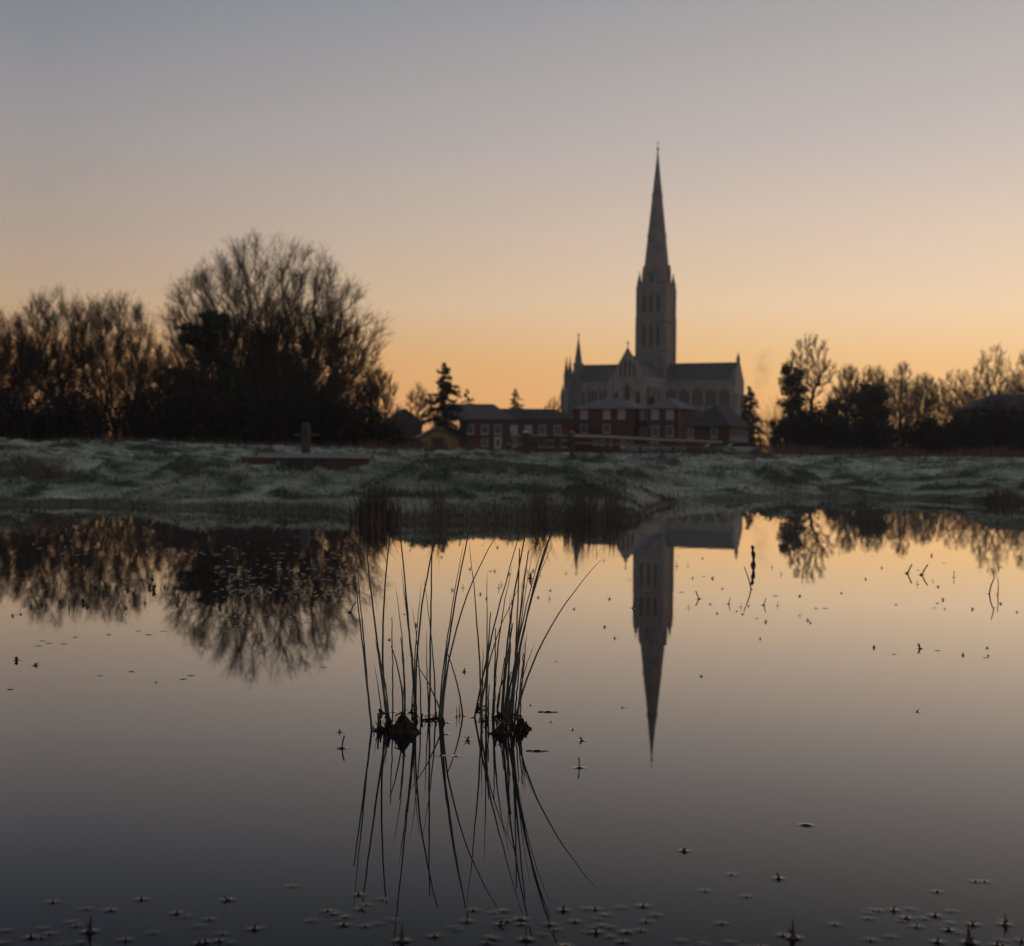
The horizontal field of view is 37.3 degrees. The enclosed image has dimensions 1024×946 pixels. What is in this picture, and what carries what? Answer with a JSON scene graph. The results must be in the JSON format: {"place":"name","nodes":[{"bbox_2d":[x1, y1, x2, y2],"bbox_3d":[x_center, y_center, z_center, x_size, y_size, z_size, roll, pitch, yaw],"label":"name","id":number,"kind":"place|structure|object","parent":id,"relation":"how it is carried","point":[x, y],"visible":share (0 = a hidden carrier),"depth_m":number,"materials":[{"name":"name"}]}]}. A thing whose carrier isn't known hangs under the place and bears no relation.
{"place":"outdoors","nodes":[
{"label":"outdoors","id":0,"kind":"place"},
{"bbox_2d":[0,498,1023,945],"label":"water","id":1,"kind":"structure","parent":0,"point":[190,760],"depth_m":3.80,"materials":[{"name":"grey liquid"}]},
{"bbox_2d":[85,916,93,931],"bbox_3d":[-0.612,0.652,2.195,0.017,0.027,0.013,1,1,38],"label":"weed shoot","id":2,"kind":"object","parent":1,"relation":"on","point":[89,928],"visible":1,"depth_m":2.19,"materials":[{"name":"brown plant"}]},
{"bbox_2d":[397,922,404,942],"bbox_3d":[-0.157,0.655,2.167,0.016,0.030,0.017,0,1,-37],"label":"weed shoot","id":3,"kind":"object","parent":1,"relation":"on","point":[402,938],"visible":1,"depth_m":2.16,"materials":[{"name":"brown plant"}]},
{"bbox_2d":[355,497,512,734],"bbox_3d":[-0.251,0.368,3.905,0.399,0.614,0.357,1,1,26],"label":"rush clump","id":4,"kind":"object","parent":1,"relation":"on","point":[403,724],"visible":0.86,"depth_m":3.95,"materials":[{"name":"black plant"}]},
{"bbox_2d":[1,492,981,522],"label":"bank sedge","id":5,"kind":"object","parent":1,"relation":"on","point":[276,510],"visible":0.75,"depth_m":17.37,"materials":[{"name":"plant"}]},
{"bbox_2d":[469,491,600,734],"bbox_3d":[-0.022,0.363,3.942,0.320,0.627,0.410,0,1,-43],"label":"rush clump","id":6,"kind":"object","parent":1,"relation":"on","point":[508,711],"visible":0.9,"depth_m":3.96,"materials":[{"name":"black plant"}]},
{"bbox_2d":[751,545,755,564],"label":"dead stalk","id":7,"kind":"object","parent":1,"relation":"on","point":[753,555],"visible":0.93,"depth_m":9.57,"materials":[{"name":"brown plant"}]},
{"bbox_2d":[788,920,796,938],"bbox_3d":[0.408,0.659,2.196,0.015,0.032,0.020,1,1,15],"label":"weed shoot","id":8,"kind":"object","parent":1,"relation":"on","point":[793,935],"visible":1,"depth_m":2.19,"materials":[{"name":"brown plant"}]},
{"bbox_2d":[964,924,975,943],"bbox_3d":[0.658,0.662,2.180,0.018,0.030,0.014,1,1,42],"label":"weed shoot","id":9,"kind":"object","parent":1,"relation":"on","point":[969,938],"visible":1,"depth_m":2.18,"materials":[{"name":"brown plant"}]},
{"bbox_2d":[989,568,993,593],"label":"dead stalk","id":10,"kind":"object","parent":1,"relation":"in","point":[992,582],"visible":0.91,"depth_m":7.73,"materials":[{"name":"brown plant"}]},
{"bbox_2d":[1003,913,1007,924],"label":"weed shoot","id":11,"kind":"object","parent":1,"relation":"on","point":[1005,922],"visible":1,"depth_m":2.27,"materials":[{"name":"brown plant"}]},
{"bbox_2d":[0,437,1023,521],"bbox_3d":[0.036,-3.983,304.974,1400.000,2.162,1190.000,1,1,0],"label":"ground","id":12,"kind":"structure","parent":0,"point":[145,446],"depth_m":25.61,"materials":[{"name":"plant"}]},
{"bbox_2d":[0,304,44,407],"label":"bare tree","id":13,"kind":"object","parent":12,"relation":"on","point":[11,388],"visible":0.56,"depth_m":111.22,"materials":[{"name":"brown plant"}]},
{"bbox_2d":[0,331,78,416],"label":"bare tree","id":14,"kind":"object","parent":12,"relation":"on","point":[53,374],"visible":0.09,"depth_m":115.84,"materials":[{"name":"brown plant"}]},
{"bbox_2d":[1,456,81,478],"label":"rush clump","id":15,"kind":"object","parent":12,"relation":"on","point":[38,471],"visible":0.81,"depth_m":22.20,"materials":[{"name":"plant"}]},
{"bbox_2d":[0,281,119,400],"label":"bare tree","id":16,"kind":"object","parent":12,"relation":"on","point":[46,317],"visible":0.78,"depth_m":110.54,"materials":[{"name":"brown plant"}]},
{"bbox_2d":[52,288,175,440],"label":"bare tree","id":17,"kind":"object","parent":12,"relation":"on","point":[120,337],"visible":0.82,"depth_m":110.96,"materials":[{"name":"brown plant"}]},
{"bbox_2d":[113,337,189,438],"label":"bare tree","id":18,"kind":"object","parent":12,"relation":"on","point":[167,366],"visible":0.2,"depth_m":117.85,"materials":[{"name":"brown plant"}]},
{"bbox_2d":[163,309,243,438],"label":"cedar tree","id":19,"kind":"object","parent":12,"relation":"on","point":[219,322],"visible":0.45,"depth_m":121.34,"materials":[{"name":"green plant"}]},
{"bbox_2d":[0,349,411,448],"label":"undergrowth","id":20,"kind":"object","parent":12,"relation":"on","point":[200,416],"visible":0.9,"depth_m":104.50,"materials":[{"name":"black plant"}]},
{"bbox_2d":[153,308,301,440],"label":"bare tree","id":21,"kind":"object","parent":12,"relation":"on","point":[234,350],"visible":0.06,"depth_m":133.00,"materials":[{"name":"brown plant"}]},
{"bbox_2d":[5,433,517,451],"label":"dry reeds","id":22,"kind":"object","parent":12,"relation":"on","point":[433,447],"visible":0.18,"depth_m":93.60,"materials":[{"name":"brown plant"}]},
{"bbox_2d":[151,226,393,412],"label":"bare tree","id":23,"kind":"object","parent":12,"relation":"on","point":[268,311],"visible":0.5,"depth_m":127.03,"materials":[{"name":"brown plant"}]},
{"bbox_2d":[242,422,369,470],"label":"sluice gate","id":24,"kind":"structure","parent":12,"relation":"on","point":[305,459],"depth_m":29.91,"materials":[{"name":"red brick"},{"name":"frosted plank"},{"name":"wood"}]},
{"bbox_2d":[239,299,389,421],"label":"bare tree","id":25,"kind":"object","parent":12,"relation":"on","point":[355,333],"visible":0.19,"depth_m":132.56,"materials":[{"name":"brown plant"}]},
{"bbox_2d":[338,474,405,522],"bbox_3d":[-1.372,0.259,15.012,0.752,0.522,0.672,0,1,-36],"label":"rush clump","id":26,"kind":"object","parent":12,"relation":"on","point":[381,507],"visible":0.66,"depth_m":14.95,"materials":[{"name":"plant"}]},
{"bbox_2d":[361,366,402,429],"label":"bare tree","id":27,"kind":"object","parent":12,"relation":"on","point":[374,387],"visible":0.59,"depth_m":125.68,"materials":[{"name":"brown plant"}]},
{"bbox_2d":[386,408,421,438],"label":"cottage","id":28,"kind":"structure","parent":12,"relation":"on","point":[405,419],"depth_m":262.50,"materials":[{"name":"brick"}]},
{"bbox_2d":[393,426,421,448],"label":"undergrowth","id":29,"kind":"object","parent":12,"relation":"on","point":[412,442],"visible":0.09,"depth_m":150.90,"materials":[{"name":"black plant"}]},
{"bbox_2d":[405,382,432,434],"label":"bare tree","id":30,"kind":"object","parent":12,"relation":"on","point":[424,404],"visible":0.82,"depth_m":224.49,"materials":[{"name":"brown plant"}]},
{"bbox_2d":[412,427,461,449],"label":"shed","id":31,"kind":"structure","parent":12,"relation":"on","point":[437,435],"depth_m":170.37,"materials":[{"name":"stone"}]},
{"bbox_2d":[432,438,443,449],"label":"door","id":32,"kind":"structure","parent":31,"relation":"in","point":[439,441],"depth_m":170.32,"materials":[{"name":"brown wood"}]},
{"bbox_2d":[416,409,468,446],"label":"undergrowth","id":33,"kind":"object","parent":12,"relation":"on","point":[446,426],"visible":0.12,"depth_m":177.58,"materials":[{"name":"plant"}]},
{"bbox_2d":[417,363,472,442],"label":"spruce tree","id":34,"kind":"object","parent":12,"relation":"on","point":[442,400],"visible":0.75,"depth_m":184.49,"materials":[{"name":"green plant"}]},
{"bbox_2d":[455,389,473,425],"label":"pine tree","id":35,"kind":"object","parent":12,"relation":"on","point":[466,396],"visible":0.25,"depth_m":249.70,"materials":[{"name":"green plant"}]},
{"bbox_2d":[359,465,640,521],"bbox_3d":[-0.056,0.245,15.921,3.190,0.803,1.788,0,1,-7],"label":"rush bed","id":36,"kind":"object","parent":12,"relation":"on","point":[593,502],"visible":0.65,"depth_m":15.60,"materials":[{"name":"brown plant"}]},
{"bbox_2d":[449,404,573,451],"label":"brick house","id":37,"kind":"structure","parent":12,"relation":"on","point":[492,425],"depth_m":231.94,"materials":[{"name":"brown brick"}]},
{"bbox_2d":[466,425,473,434],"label":"window","id":38,"kind":"structure","parent":37,"relation":"in","point":[471,427],"depth_m":231.89,"materials":[{"name":"grey glass"}]},
{"bbox_2d":[481,439,487,446],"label":"window","id":39,"kind":"structure","parent":37,"relation":"in","point":[483,441],"depth_m":231.89,"materials":[{"name":"white glass"}]},
{"bbox_2d":[481,425,488,434],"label":"window","id":40,"kind":"structure","parent":37,"relation":"in","point":[484,428],"depth_m":231.89,"materials":[{"name":"grey glass"}]},
{"bbox_2d":[494,425,501,434],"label":"window","id":41,"kind":"structure","parent":37,"relation":"in","point":[497,428],"depth_m":231.89,"materials":[{"name":"grey glass"}]},
{"bbox_2d":[494,437,501,449],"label":"door","id":42,"kind":"structure","parent":37,"relation":"in","point":[497,440],"depth_m":231.89,"materials":[{"name":"white paint"}]},
{"bbox_2d":[510,425,517,434],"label":"window","id":43,"kind":"structure","parent":37,"relation":"in","point":[513,428],"depth_m":231.89,"materials":[{"name":"white glass"}]},
{"bbox_2d":[525,425,531,433],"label":"window","id":44,"kind":"structure","parent":37,"relation":"in","point":[527,427],"depth_m":231.89,"materials":[{"name":"white glass"}]},
{"bbox_2d":[538,425,545,434],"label":"window","id":45,"kind":"structure","parent":37,"relation":"in","point":[542,428],"depth_m":231.89,"materials":[{"name":"white glass"}]},
{"bbox_2d":[554,425,560,433],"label":"window","id":46,"kind":"structure","parent":37,"relation":"in","point":[557,428],"depth_m":231.89,"materials":[{"name":"grey glass"}]},
{"bbox_2d":[510,389,523,408],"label":"fir tree","id":47,"kind":"object","parent":12,"relation":"on","point":[516,406],"visible":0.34,"depth_m":261.82,"materials":[{"name":"green plant"}]},
{"bbox_2d":[507,431,569,453],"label":"field gate","id":48,"kind":"structure","parent":12,"relation":"on","point":[527,438],"depth_m":63.87,"materials":[{"name":"brown wood"}]},
{"bbox_2d":[545,396,566,414],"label":"bare tree","id":49,"kind":"object","parent":12,"relation":"on","point":[553,406],"visible":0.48,"depth_m":299.51,"materials":[{"name":"brown plant"}]},
{"bbox_2d":[570,396,697,452],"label":"brick house","id":50,"kind":"structure","parent":12,"relation":"on","point":[669,418],"depth_m":236.18,"materials":[{"name":"brick"}]},
{"bbox_2d":[580,410,587,418],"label":"window","id":51,"kind":"structure","parent":50,"relation":"in","point":[583,413],"depth_m":238.93,"materials":[{"name":"white glass"}]},
{"bbox_2d":[580,424,587,432],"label":"window","id":52,"kind":"structure","parent":50,"relation":"in","point":[583,427],"depth_m":239.01,"materials":[{"name":"grey glass"}]},
{"bbox_2d":[603,410,609,418],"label":"window","id":53,"kind":"structure","parent":50,"relation":"in","point":[606,413],"depth_m":237.15,"materials":[{"name":"white glass"}]},
{"bbox_2d":[603,424,610,433],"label":"window","id":54,"kind":"structure","parent":50,"relation":"in","point":[606,427],"depth_m":237.21,"materials":[{"name":"grey glass"}]},
{"bbox_2d":[618,409,624,418],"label":"window","id":55,"kind":"structure","parent":50,"relation":"in","point":[621,412],"depth_m":236.00,"materials":[{"name":"grey glass"}]},
{"bbox_2d":[640,410,643,419],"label":"window","id":56,"kind":"structure","parent":50,"relation":"in","point":[641,411],"depth_m":236.20,"materials":[{"name":"white glass"}]},
{"bbox_2d":[640,427,643,436],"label":"window","id":57,"kind":"structure","parent":50,"relation":"in","point":[641,428],"depth_m":236.23,"materials":[{"name":"grey glass"}]},
{"bbox_2d":[650,441,657,447],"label":"window","id":58,"kind":"structure","parent":50,"relation":"in","point":[651,442],"depth_m":232.34,"materials":[{"name":"grey glass"}]},
{"bbox_2d":[651,410,658,419],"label":"window","id":59,"kind":"structure","parent":50,"relation":"in","point":[655,413],"depth_m":232.23,"materials":[{"name":"grey glass"}]},
{"bbox_2d":[651,426,658,436],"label":"window","id":60,"kind":"structure","parent":50,"relation":"in","point":[654,429],"depth_m":232.23,"materials":[{"name":"grey glass"}]},
{"bbox_2d":[665,410,673,419],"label":"window","id":61,"kind":"structure","parent":50,"relation":"in","point":[669,413],"depth_m":231.10,"materials":[{"name":"white glass"}]},
{"bbox_2d":[665,426,673,436],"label":"window","id":62,"kind":"structure","parent":50,"relation":"in","point":[669,429],"depth_m":231.15,"materials":[{"name":"grey glass"}]},
{"bbox_2d":[620,442,653,452],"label":"parked car","id":63,"kind":"object","parent":12,"relation":"on","point":[626,449],"visible":0.85,"depth_m":204.15,"materials":[{"name":"silver metal"}]},
{"bbox_2d":[570,431,737,454],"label":"rail fence","id":64,"kind":"object","parent":12,"relation":"on","point":[573,435],"visible":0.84,"depth_m":79.46,"materials":[{"name":"brown wood"}]},
{"bbox_2d":[560,143,753,436],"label":"cathedral","id":65,"kind":"structure","parent":12,"relation":"on","point":[651,367],"depth_m":593.11,"materials":[{"name":"stone"}]},
{"bbox_2d":[654,442,685,453],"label":"parked car","id":66,"kind":"object","parent":12,"relation":"on","point":[659,450],"visible":0.82,"depth_m":199.17,"materials":[{"name":"grey paint"}]},
{"bbox_2d":[701,442,726,453],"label":"parked car","id":67,"kind":"object","parent":12,"relation":"on","point":[717,448],"visible":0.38,"depth_m":194.10,"materials":[{"name":"paint"}]},
{"bbox_2d":[684,405,751,453],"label":"brick house","id":68,"kind":"structure","parent":12,"relation":"on","point":[727,425],"depth_m":217.30,"materials":[{"name":"red brick"}]},
{"bbox_2d":[688,428,693,438],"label":"window","id":69,"kind":"structure","parent":68,"relation":"in","point":[690,430],"depth_m":217.62,"materials":[{"name":"white glass"}]},
{"bbox_2d":[711,428,716,437],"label":"window","id":70,"kind":"structure","parent":68,"relation":"in","point":[713,430],"depth_m":216.04,"materials":[{"name":"grey glass"}]},
{"bbox_2d":[734,428,736,437],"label":"window","id":71,"kind":"structure","parent":68,"relation":"in","point":[735,429],"depth_m":217.52,"materials":[{"name":"grey glass"}]},
{"bbox_2d":[743,428,745,438],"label":"window","id":72,"kind":"structure","parent":68,"relation":"in","point":[744,429],"depth_m":221.16,"materials":[{"name":"grey glass"}]},
{"bbox_2d":[723,442,754,453],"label":"parked car","id":73,"kind":"object","parent":12,"relation":"on","point":[742,447],"visible":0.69,"depth_m":189.16,"materials":[{"name":"white paint"}]},
{"bbox_2d":[739,386,770,447],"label":"fir tree","id":74,"kind":"object","parent":12,"relation":"on","point":[747,416],"visible":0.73,"depth_m":299.38,"materials":[{"name":"green plant"}]},
{"bbox_2d":[741,450,772,458],"bbox_3d":[9.024,-0.675,55.773,1.533,0.515,1.404,1,1,0],"label":"rush clump","id":75,"kind":"object","parent":12,"relation":"on","point":[751,455],"visible":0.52,"depth_m":55.72,"materials":[{"name":"plant"}]},
{"bbox_2d":[767,362,808,437],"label":"ivy tree","id":76,"kind":"object","parent":12,"relation":"on","point":[791,382],"visible":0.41,"depth_m":244.32,"materials":[{"name":"green plant"}]},
{"bbox_2d":[786,333,843,409],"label":"bare tree","id":77,"kind":"object","parent":12,"relation":"on","point":[818,379],"visible":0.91,"depth_m":264.29,"materials":[{"name":"brown plant"}]},
{"bbox_2d":[820,398,848,422],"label":"holly tree","id":78,"kind":"object","parent":12,"relation":"on","point":[835,403],"visible":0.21,"depth_m":231.38,"materials":[{"name":"green plant"}]},
{"bbox_2d":[822,380,863,424],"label":"bare tree","id":79,"kind":"object","parent":12,"relation":"on","point":[844,391],"visible":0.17,"depth_m":289.03,"materials":[{"name":"brown plant"}]},
{"bbox_2d":[833,363,861,417],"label":"bare tree","id":80,"kind":"object","parent":12,"relation":"on","point":[851,373],"visible":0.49,"depth_m":313.09,"materials":[{"name":"brown plant"}]},
{"bbox_2d":[850,379,895,446],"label":"holly tree","id":81,"kind":"object","parent":12,"relation":"on","point":[877,389],"visible":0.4,"depth_m":218.94,"materials":[{"name":"green plant"}]},
{"bbox_2d":[862,364,889,407],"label":"bare tree","id":82,"kind":"object","parent":12,"relation":"on","point":[870,373],"visible":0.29,"depth_m":317.30,"materials":[{"name":"brown plant"}]},
{"bbox_2d":[747,388,1023,454],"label":"hedge","id":83,"kind":"object","parent":12,"relation":"on","point":[813,428],"visible":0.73,"depth_m":199.51,"materials":[{"name":"black plant"}]},
{"bbox_2d":[752,438,1023,456],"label":"dry reeds","id":84,"kind":"object","parent":12,"relation":"on","point":[910,452],"visible":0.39,"depth_m":111.36,"materials":[{"name":"brown plant"}]},
{"bbox_2d":[871,372,923,449],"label":"bare tree","id":85,"kind":"object","parent":12,"relation":"on","point":[902,385],"visible":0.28,"depth_m":283.70,"materials":[{"name":"brown plant"}]},
{"bbox_2d":[886,362,919,441],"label":"bare tree","id":86,"kind":"object","parent":12,"relation":"on","point":[902,371],"visible":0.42,"depth_m":321.26,"materials":[{"name":"brown plant"}]},
{"bbox_2d":[910,372,937,418],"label":"bare tree","id":87,"kind":"object","parent":12,"relation":"on","point":[926,386],"visible":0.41,"depth_m":317.38,"materials":[{"name":"brown plant"}]},
{"bbox_2d":[905,377,959,432],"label":"bare tree","id":88,"kind":"object","parent":12,"relation":"on","point":[935,398],"visible":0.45,"depth_m":278.90,"materials":[{"name":"brown plant"}]},
{"bbox_2d":[929,366,977,418],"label":"bare tree","id":89,"kind":"object","parent":12,"relation":"on","point":[955,385],"visible":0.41,"depth_m":324.46,"materials":[{"name":"brown plant"}]},
{"bbox_2d":[951,375,997,417],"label":"bare tree","id":90,"kind":"object","parent":12,"relation":"on","point":[972,397],"visible":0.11,"depth_m":289.16,"materials":[{"name":"brown plant"}]},
{"bbox_2d":[953,394,1023,421],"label":"country house","id":91,"kind":"structure","parent":12,"relation":"on","point":[1014,397],"depth_m":217.01,"materials":[{"name":"brick"}]},
{"bbox_2d":[970,343,1021,401],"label":"bare tree","id":92,"kind":"object","parent":12,"relation":"on","point":[982,372],"visible":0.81,"depth_m":309.45,"materials":[{"name":"brown plant"}]},
{"bbox_2d":[971,481,1023,503],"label":"rush clump","id":93,"kind":"object","parent":12,"relation":"on","point":[997,498],"visible":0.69,"depth_m":23.02,"materials":[{"name":"plant"}]},
{"bbox_2d":[994,374,1023,393],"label":"bare tree","id":94,"kind":"object","parent":12,"relation":"on","point":[1007,392],"visible":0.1,"depth_m":284.56,"materials":[{"name":"brown plant"}]},
{"bbox_2d":[1005,351,1023,393],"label":"bare tree","id":95,"kind":"object","parent":12,"relation":"on","point":[1020,374],"visible":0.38,"depth_m":321.14,"materials":[{"name":"brown plant"}]},
{"bbox_2d":[0,0,1023,451],"label":"sky","id":96,"kind":"structure","parent":0,"point":[849,173],"materials":[{"name":"orange"}]}
]}

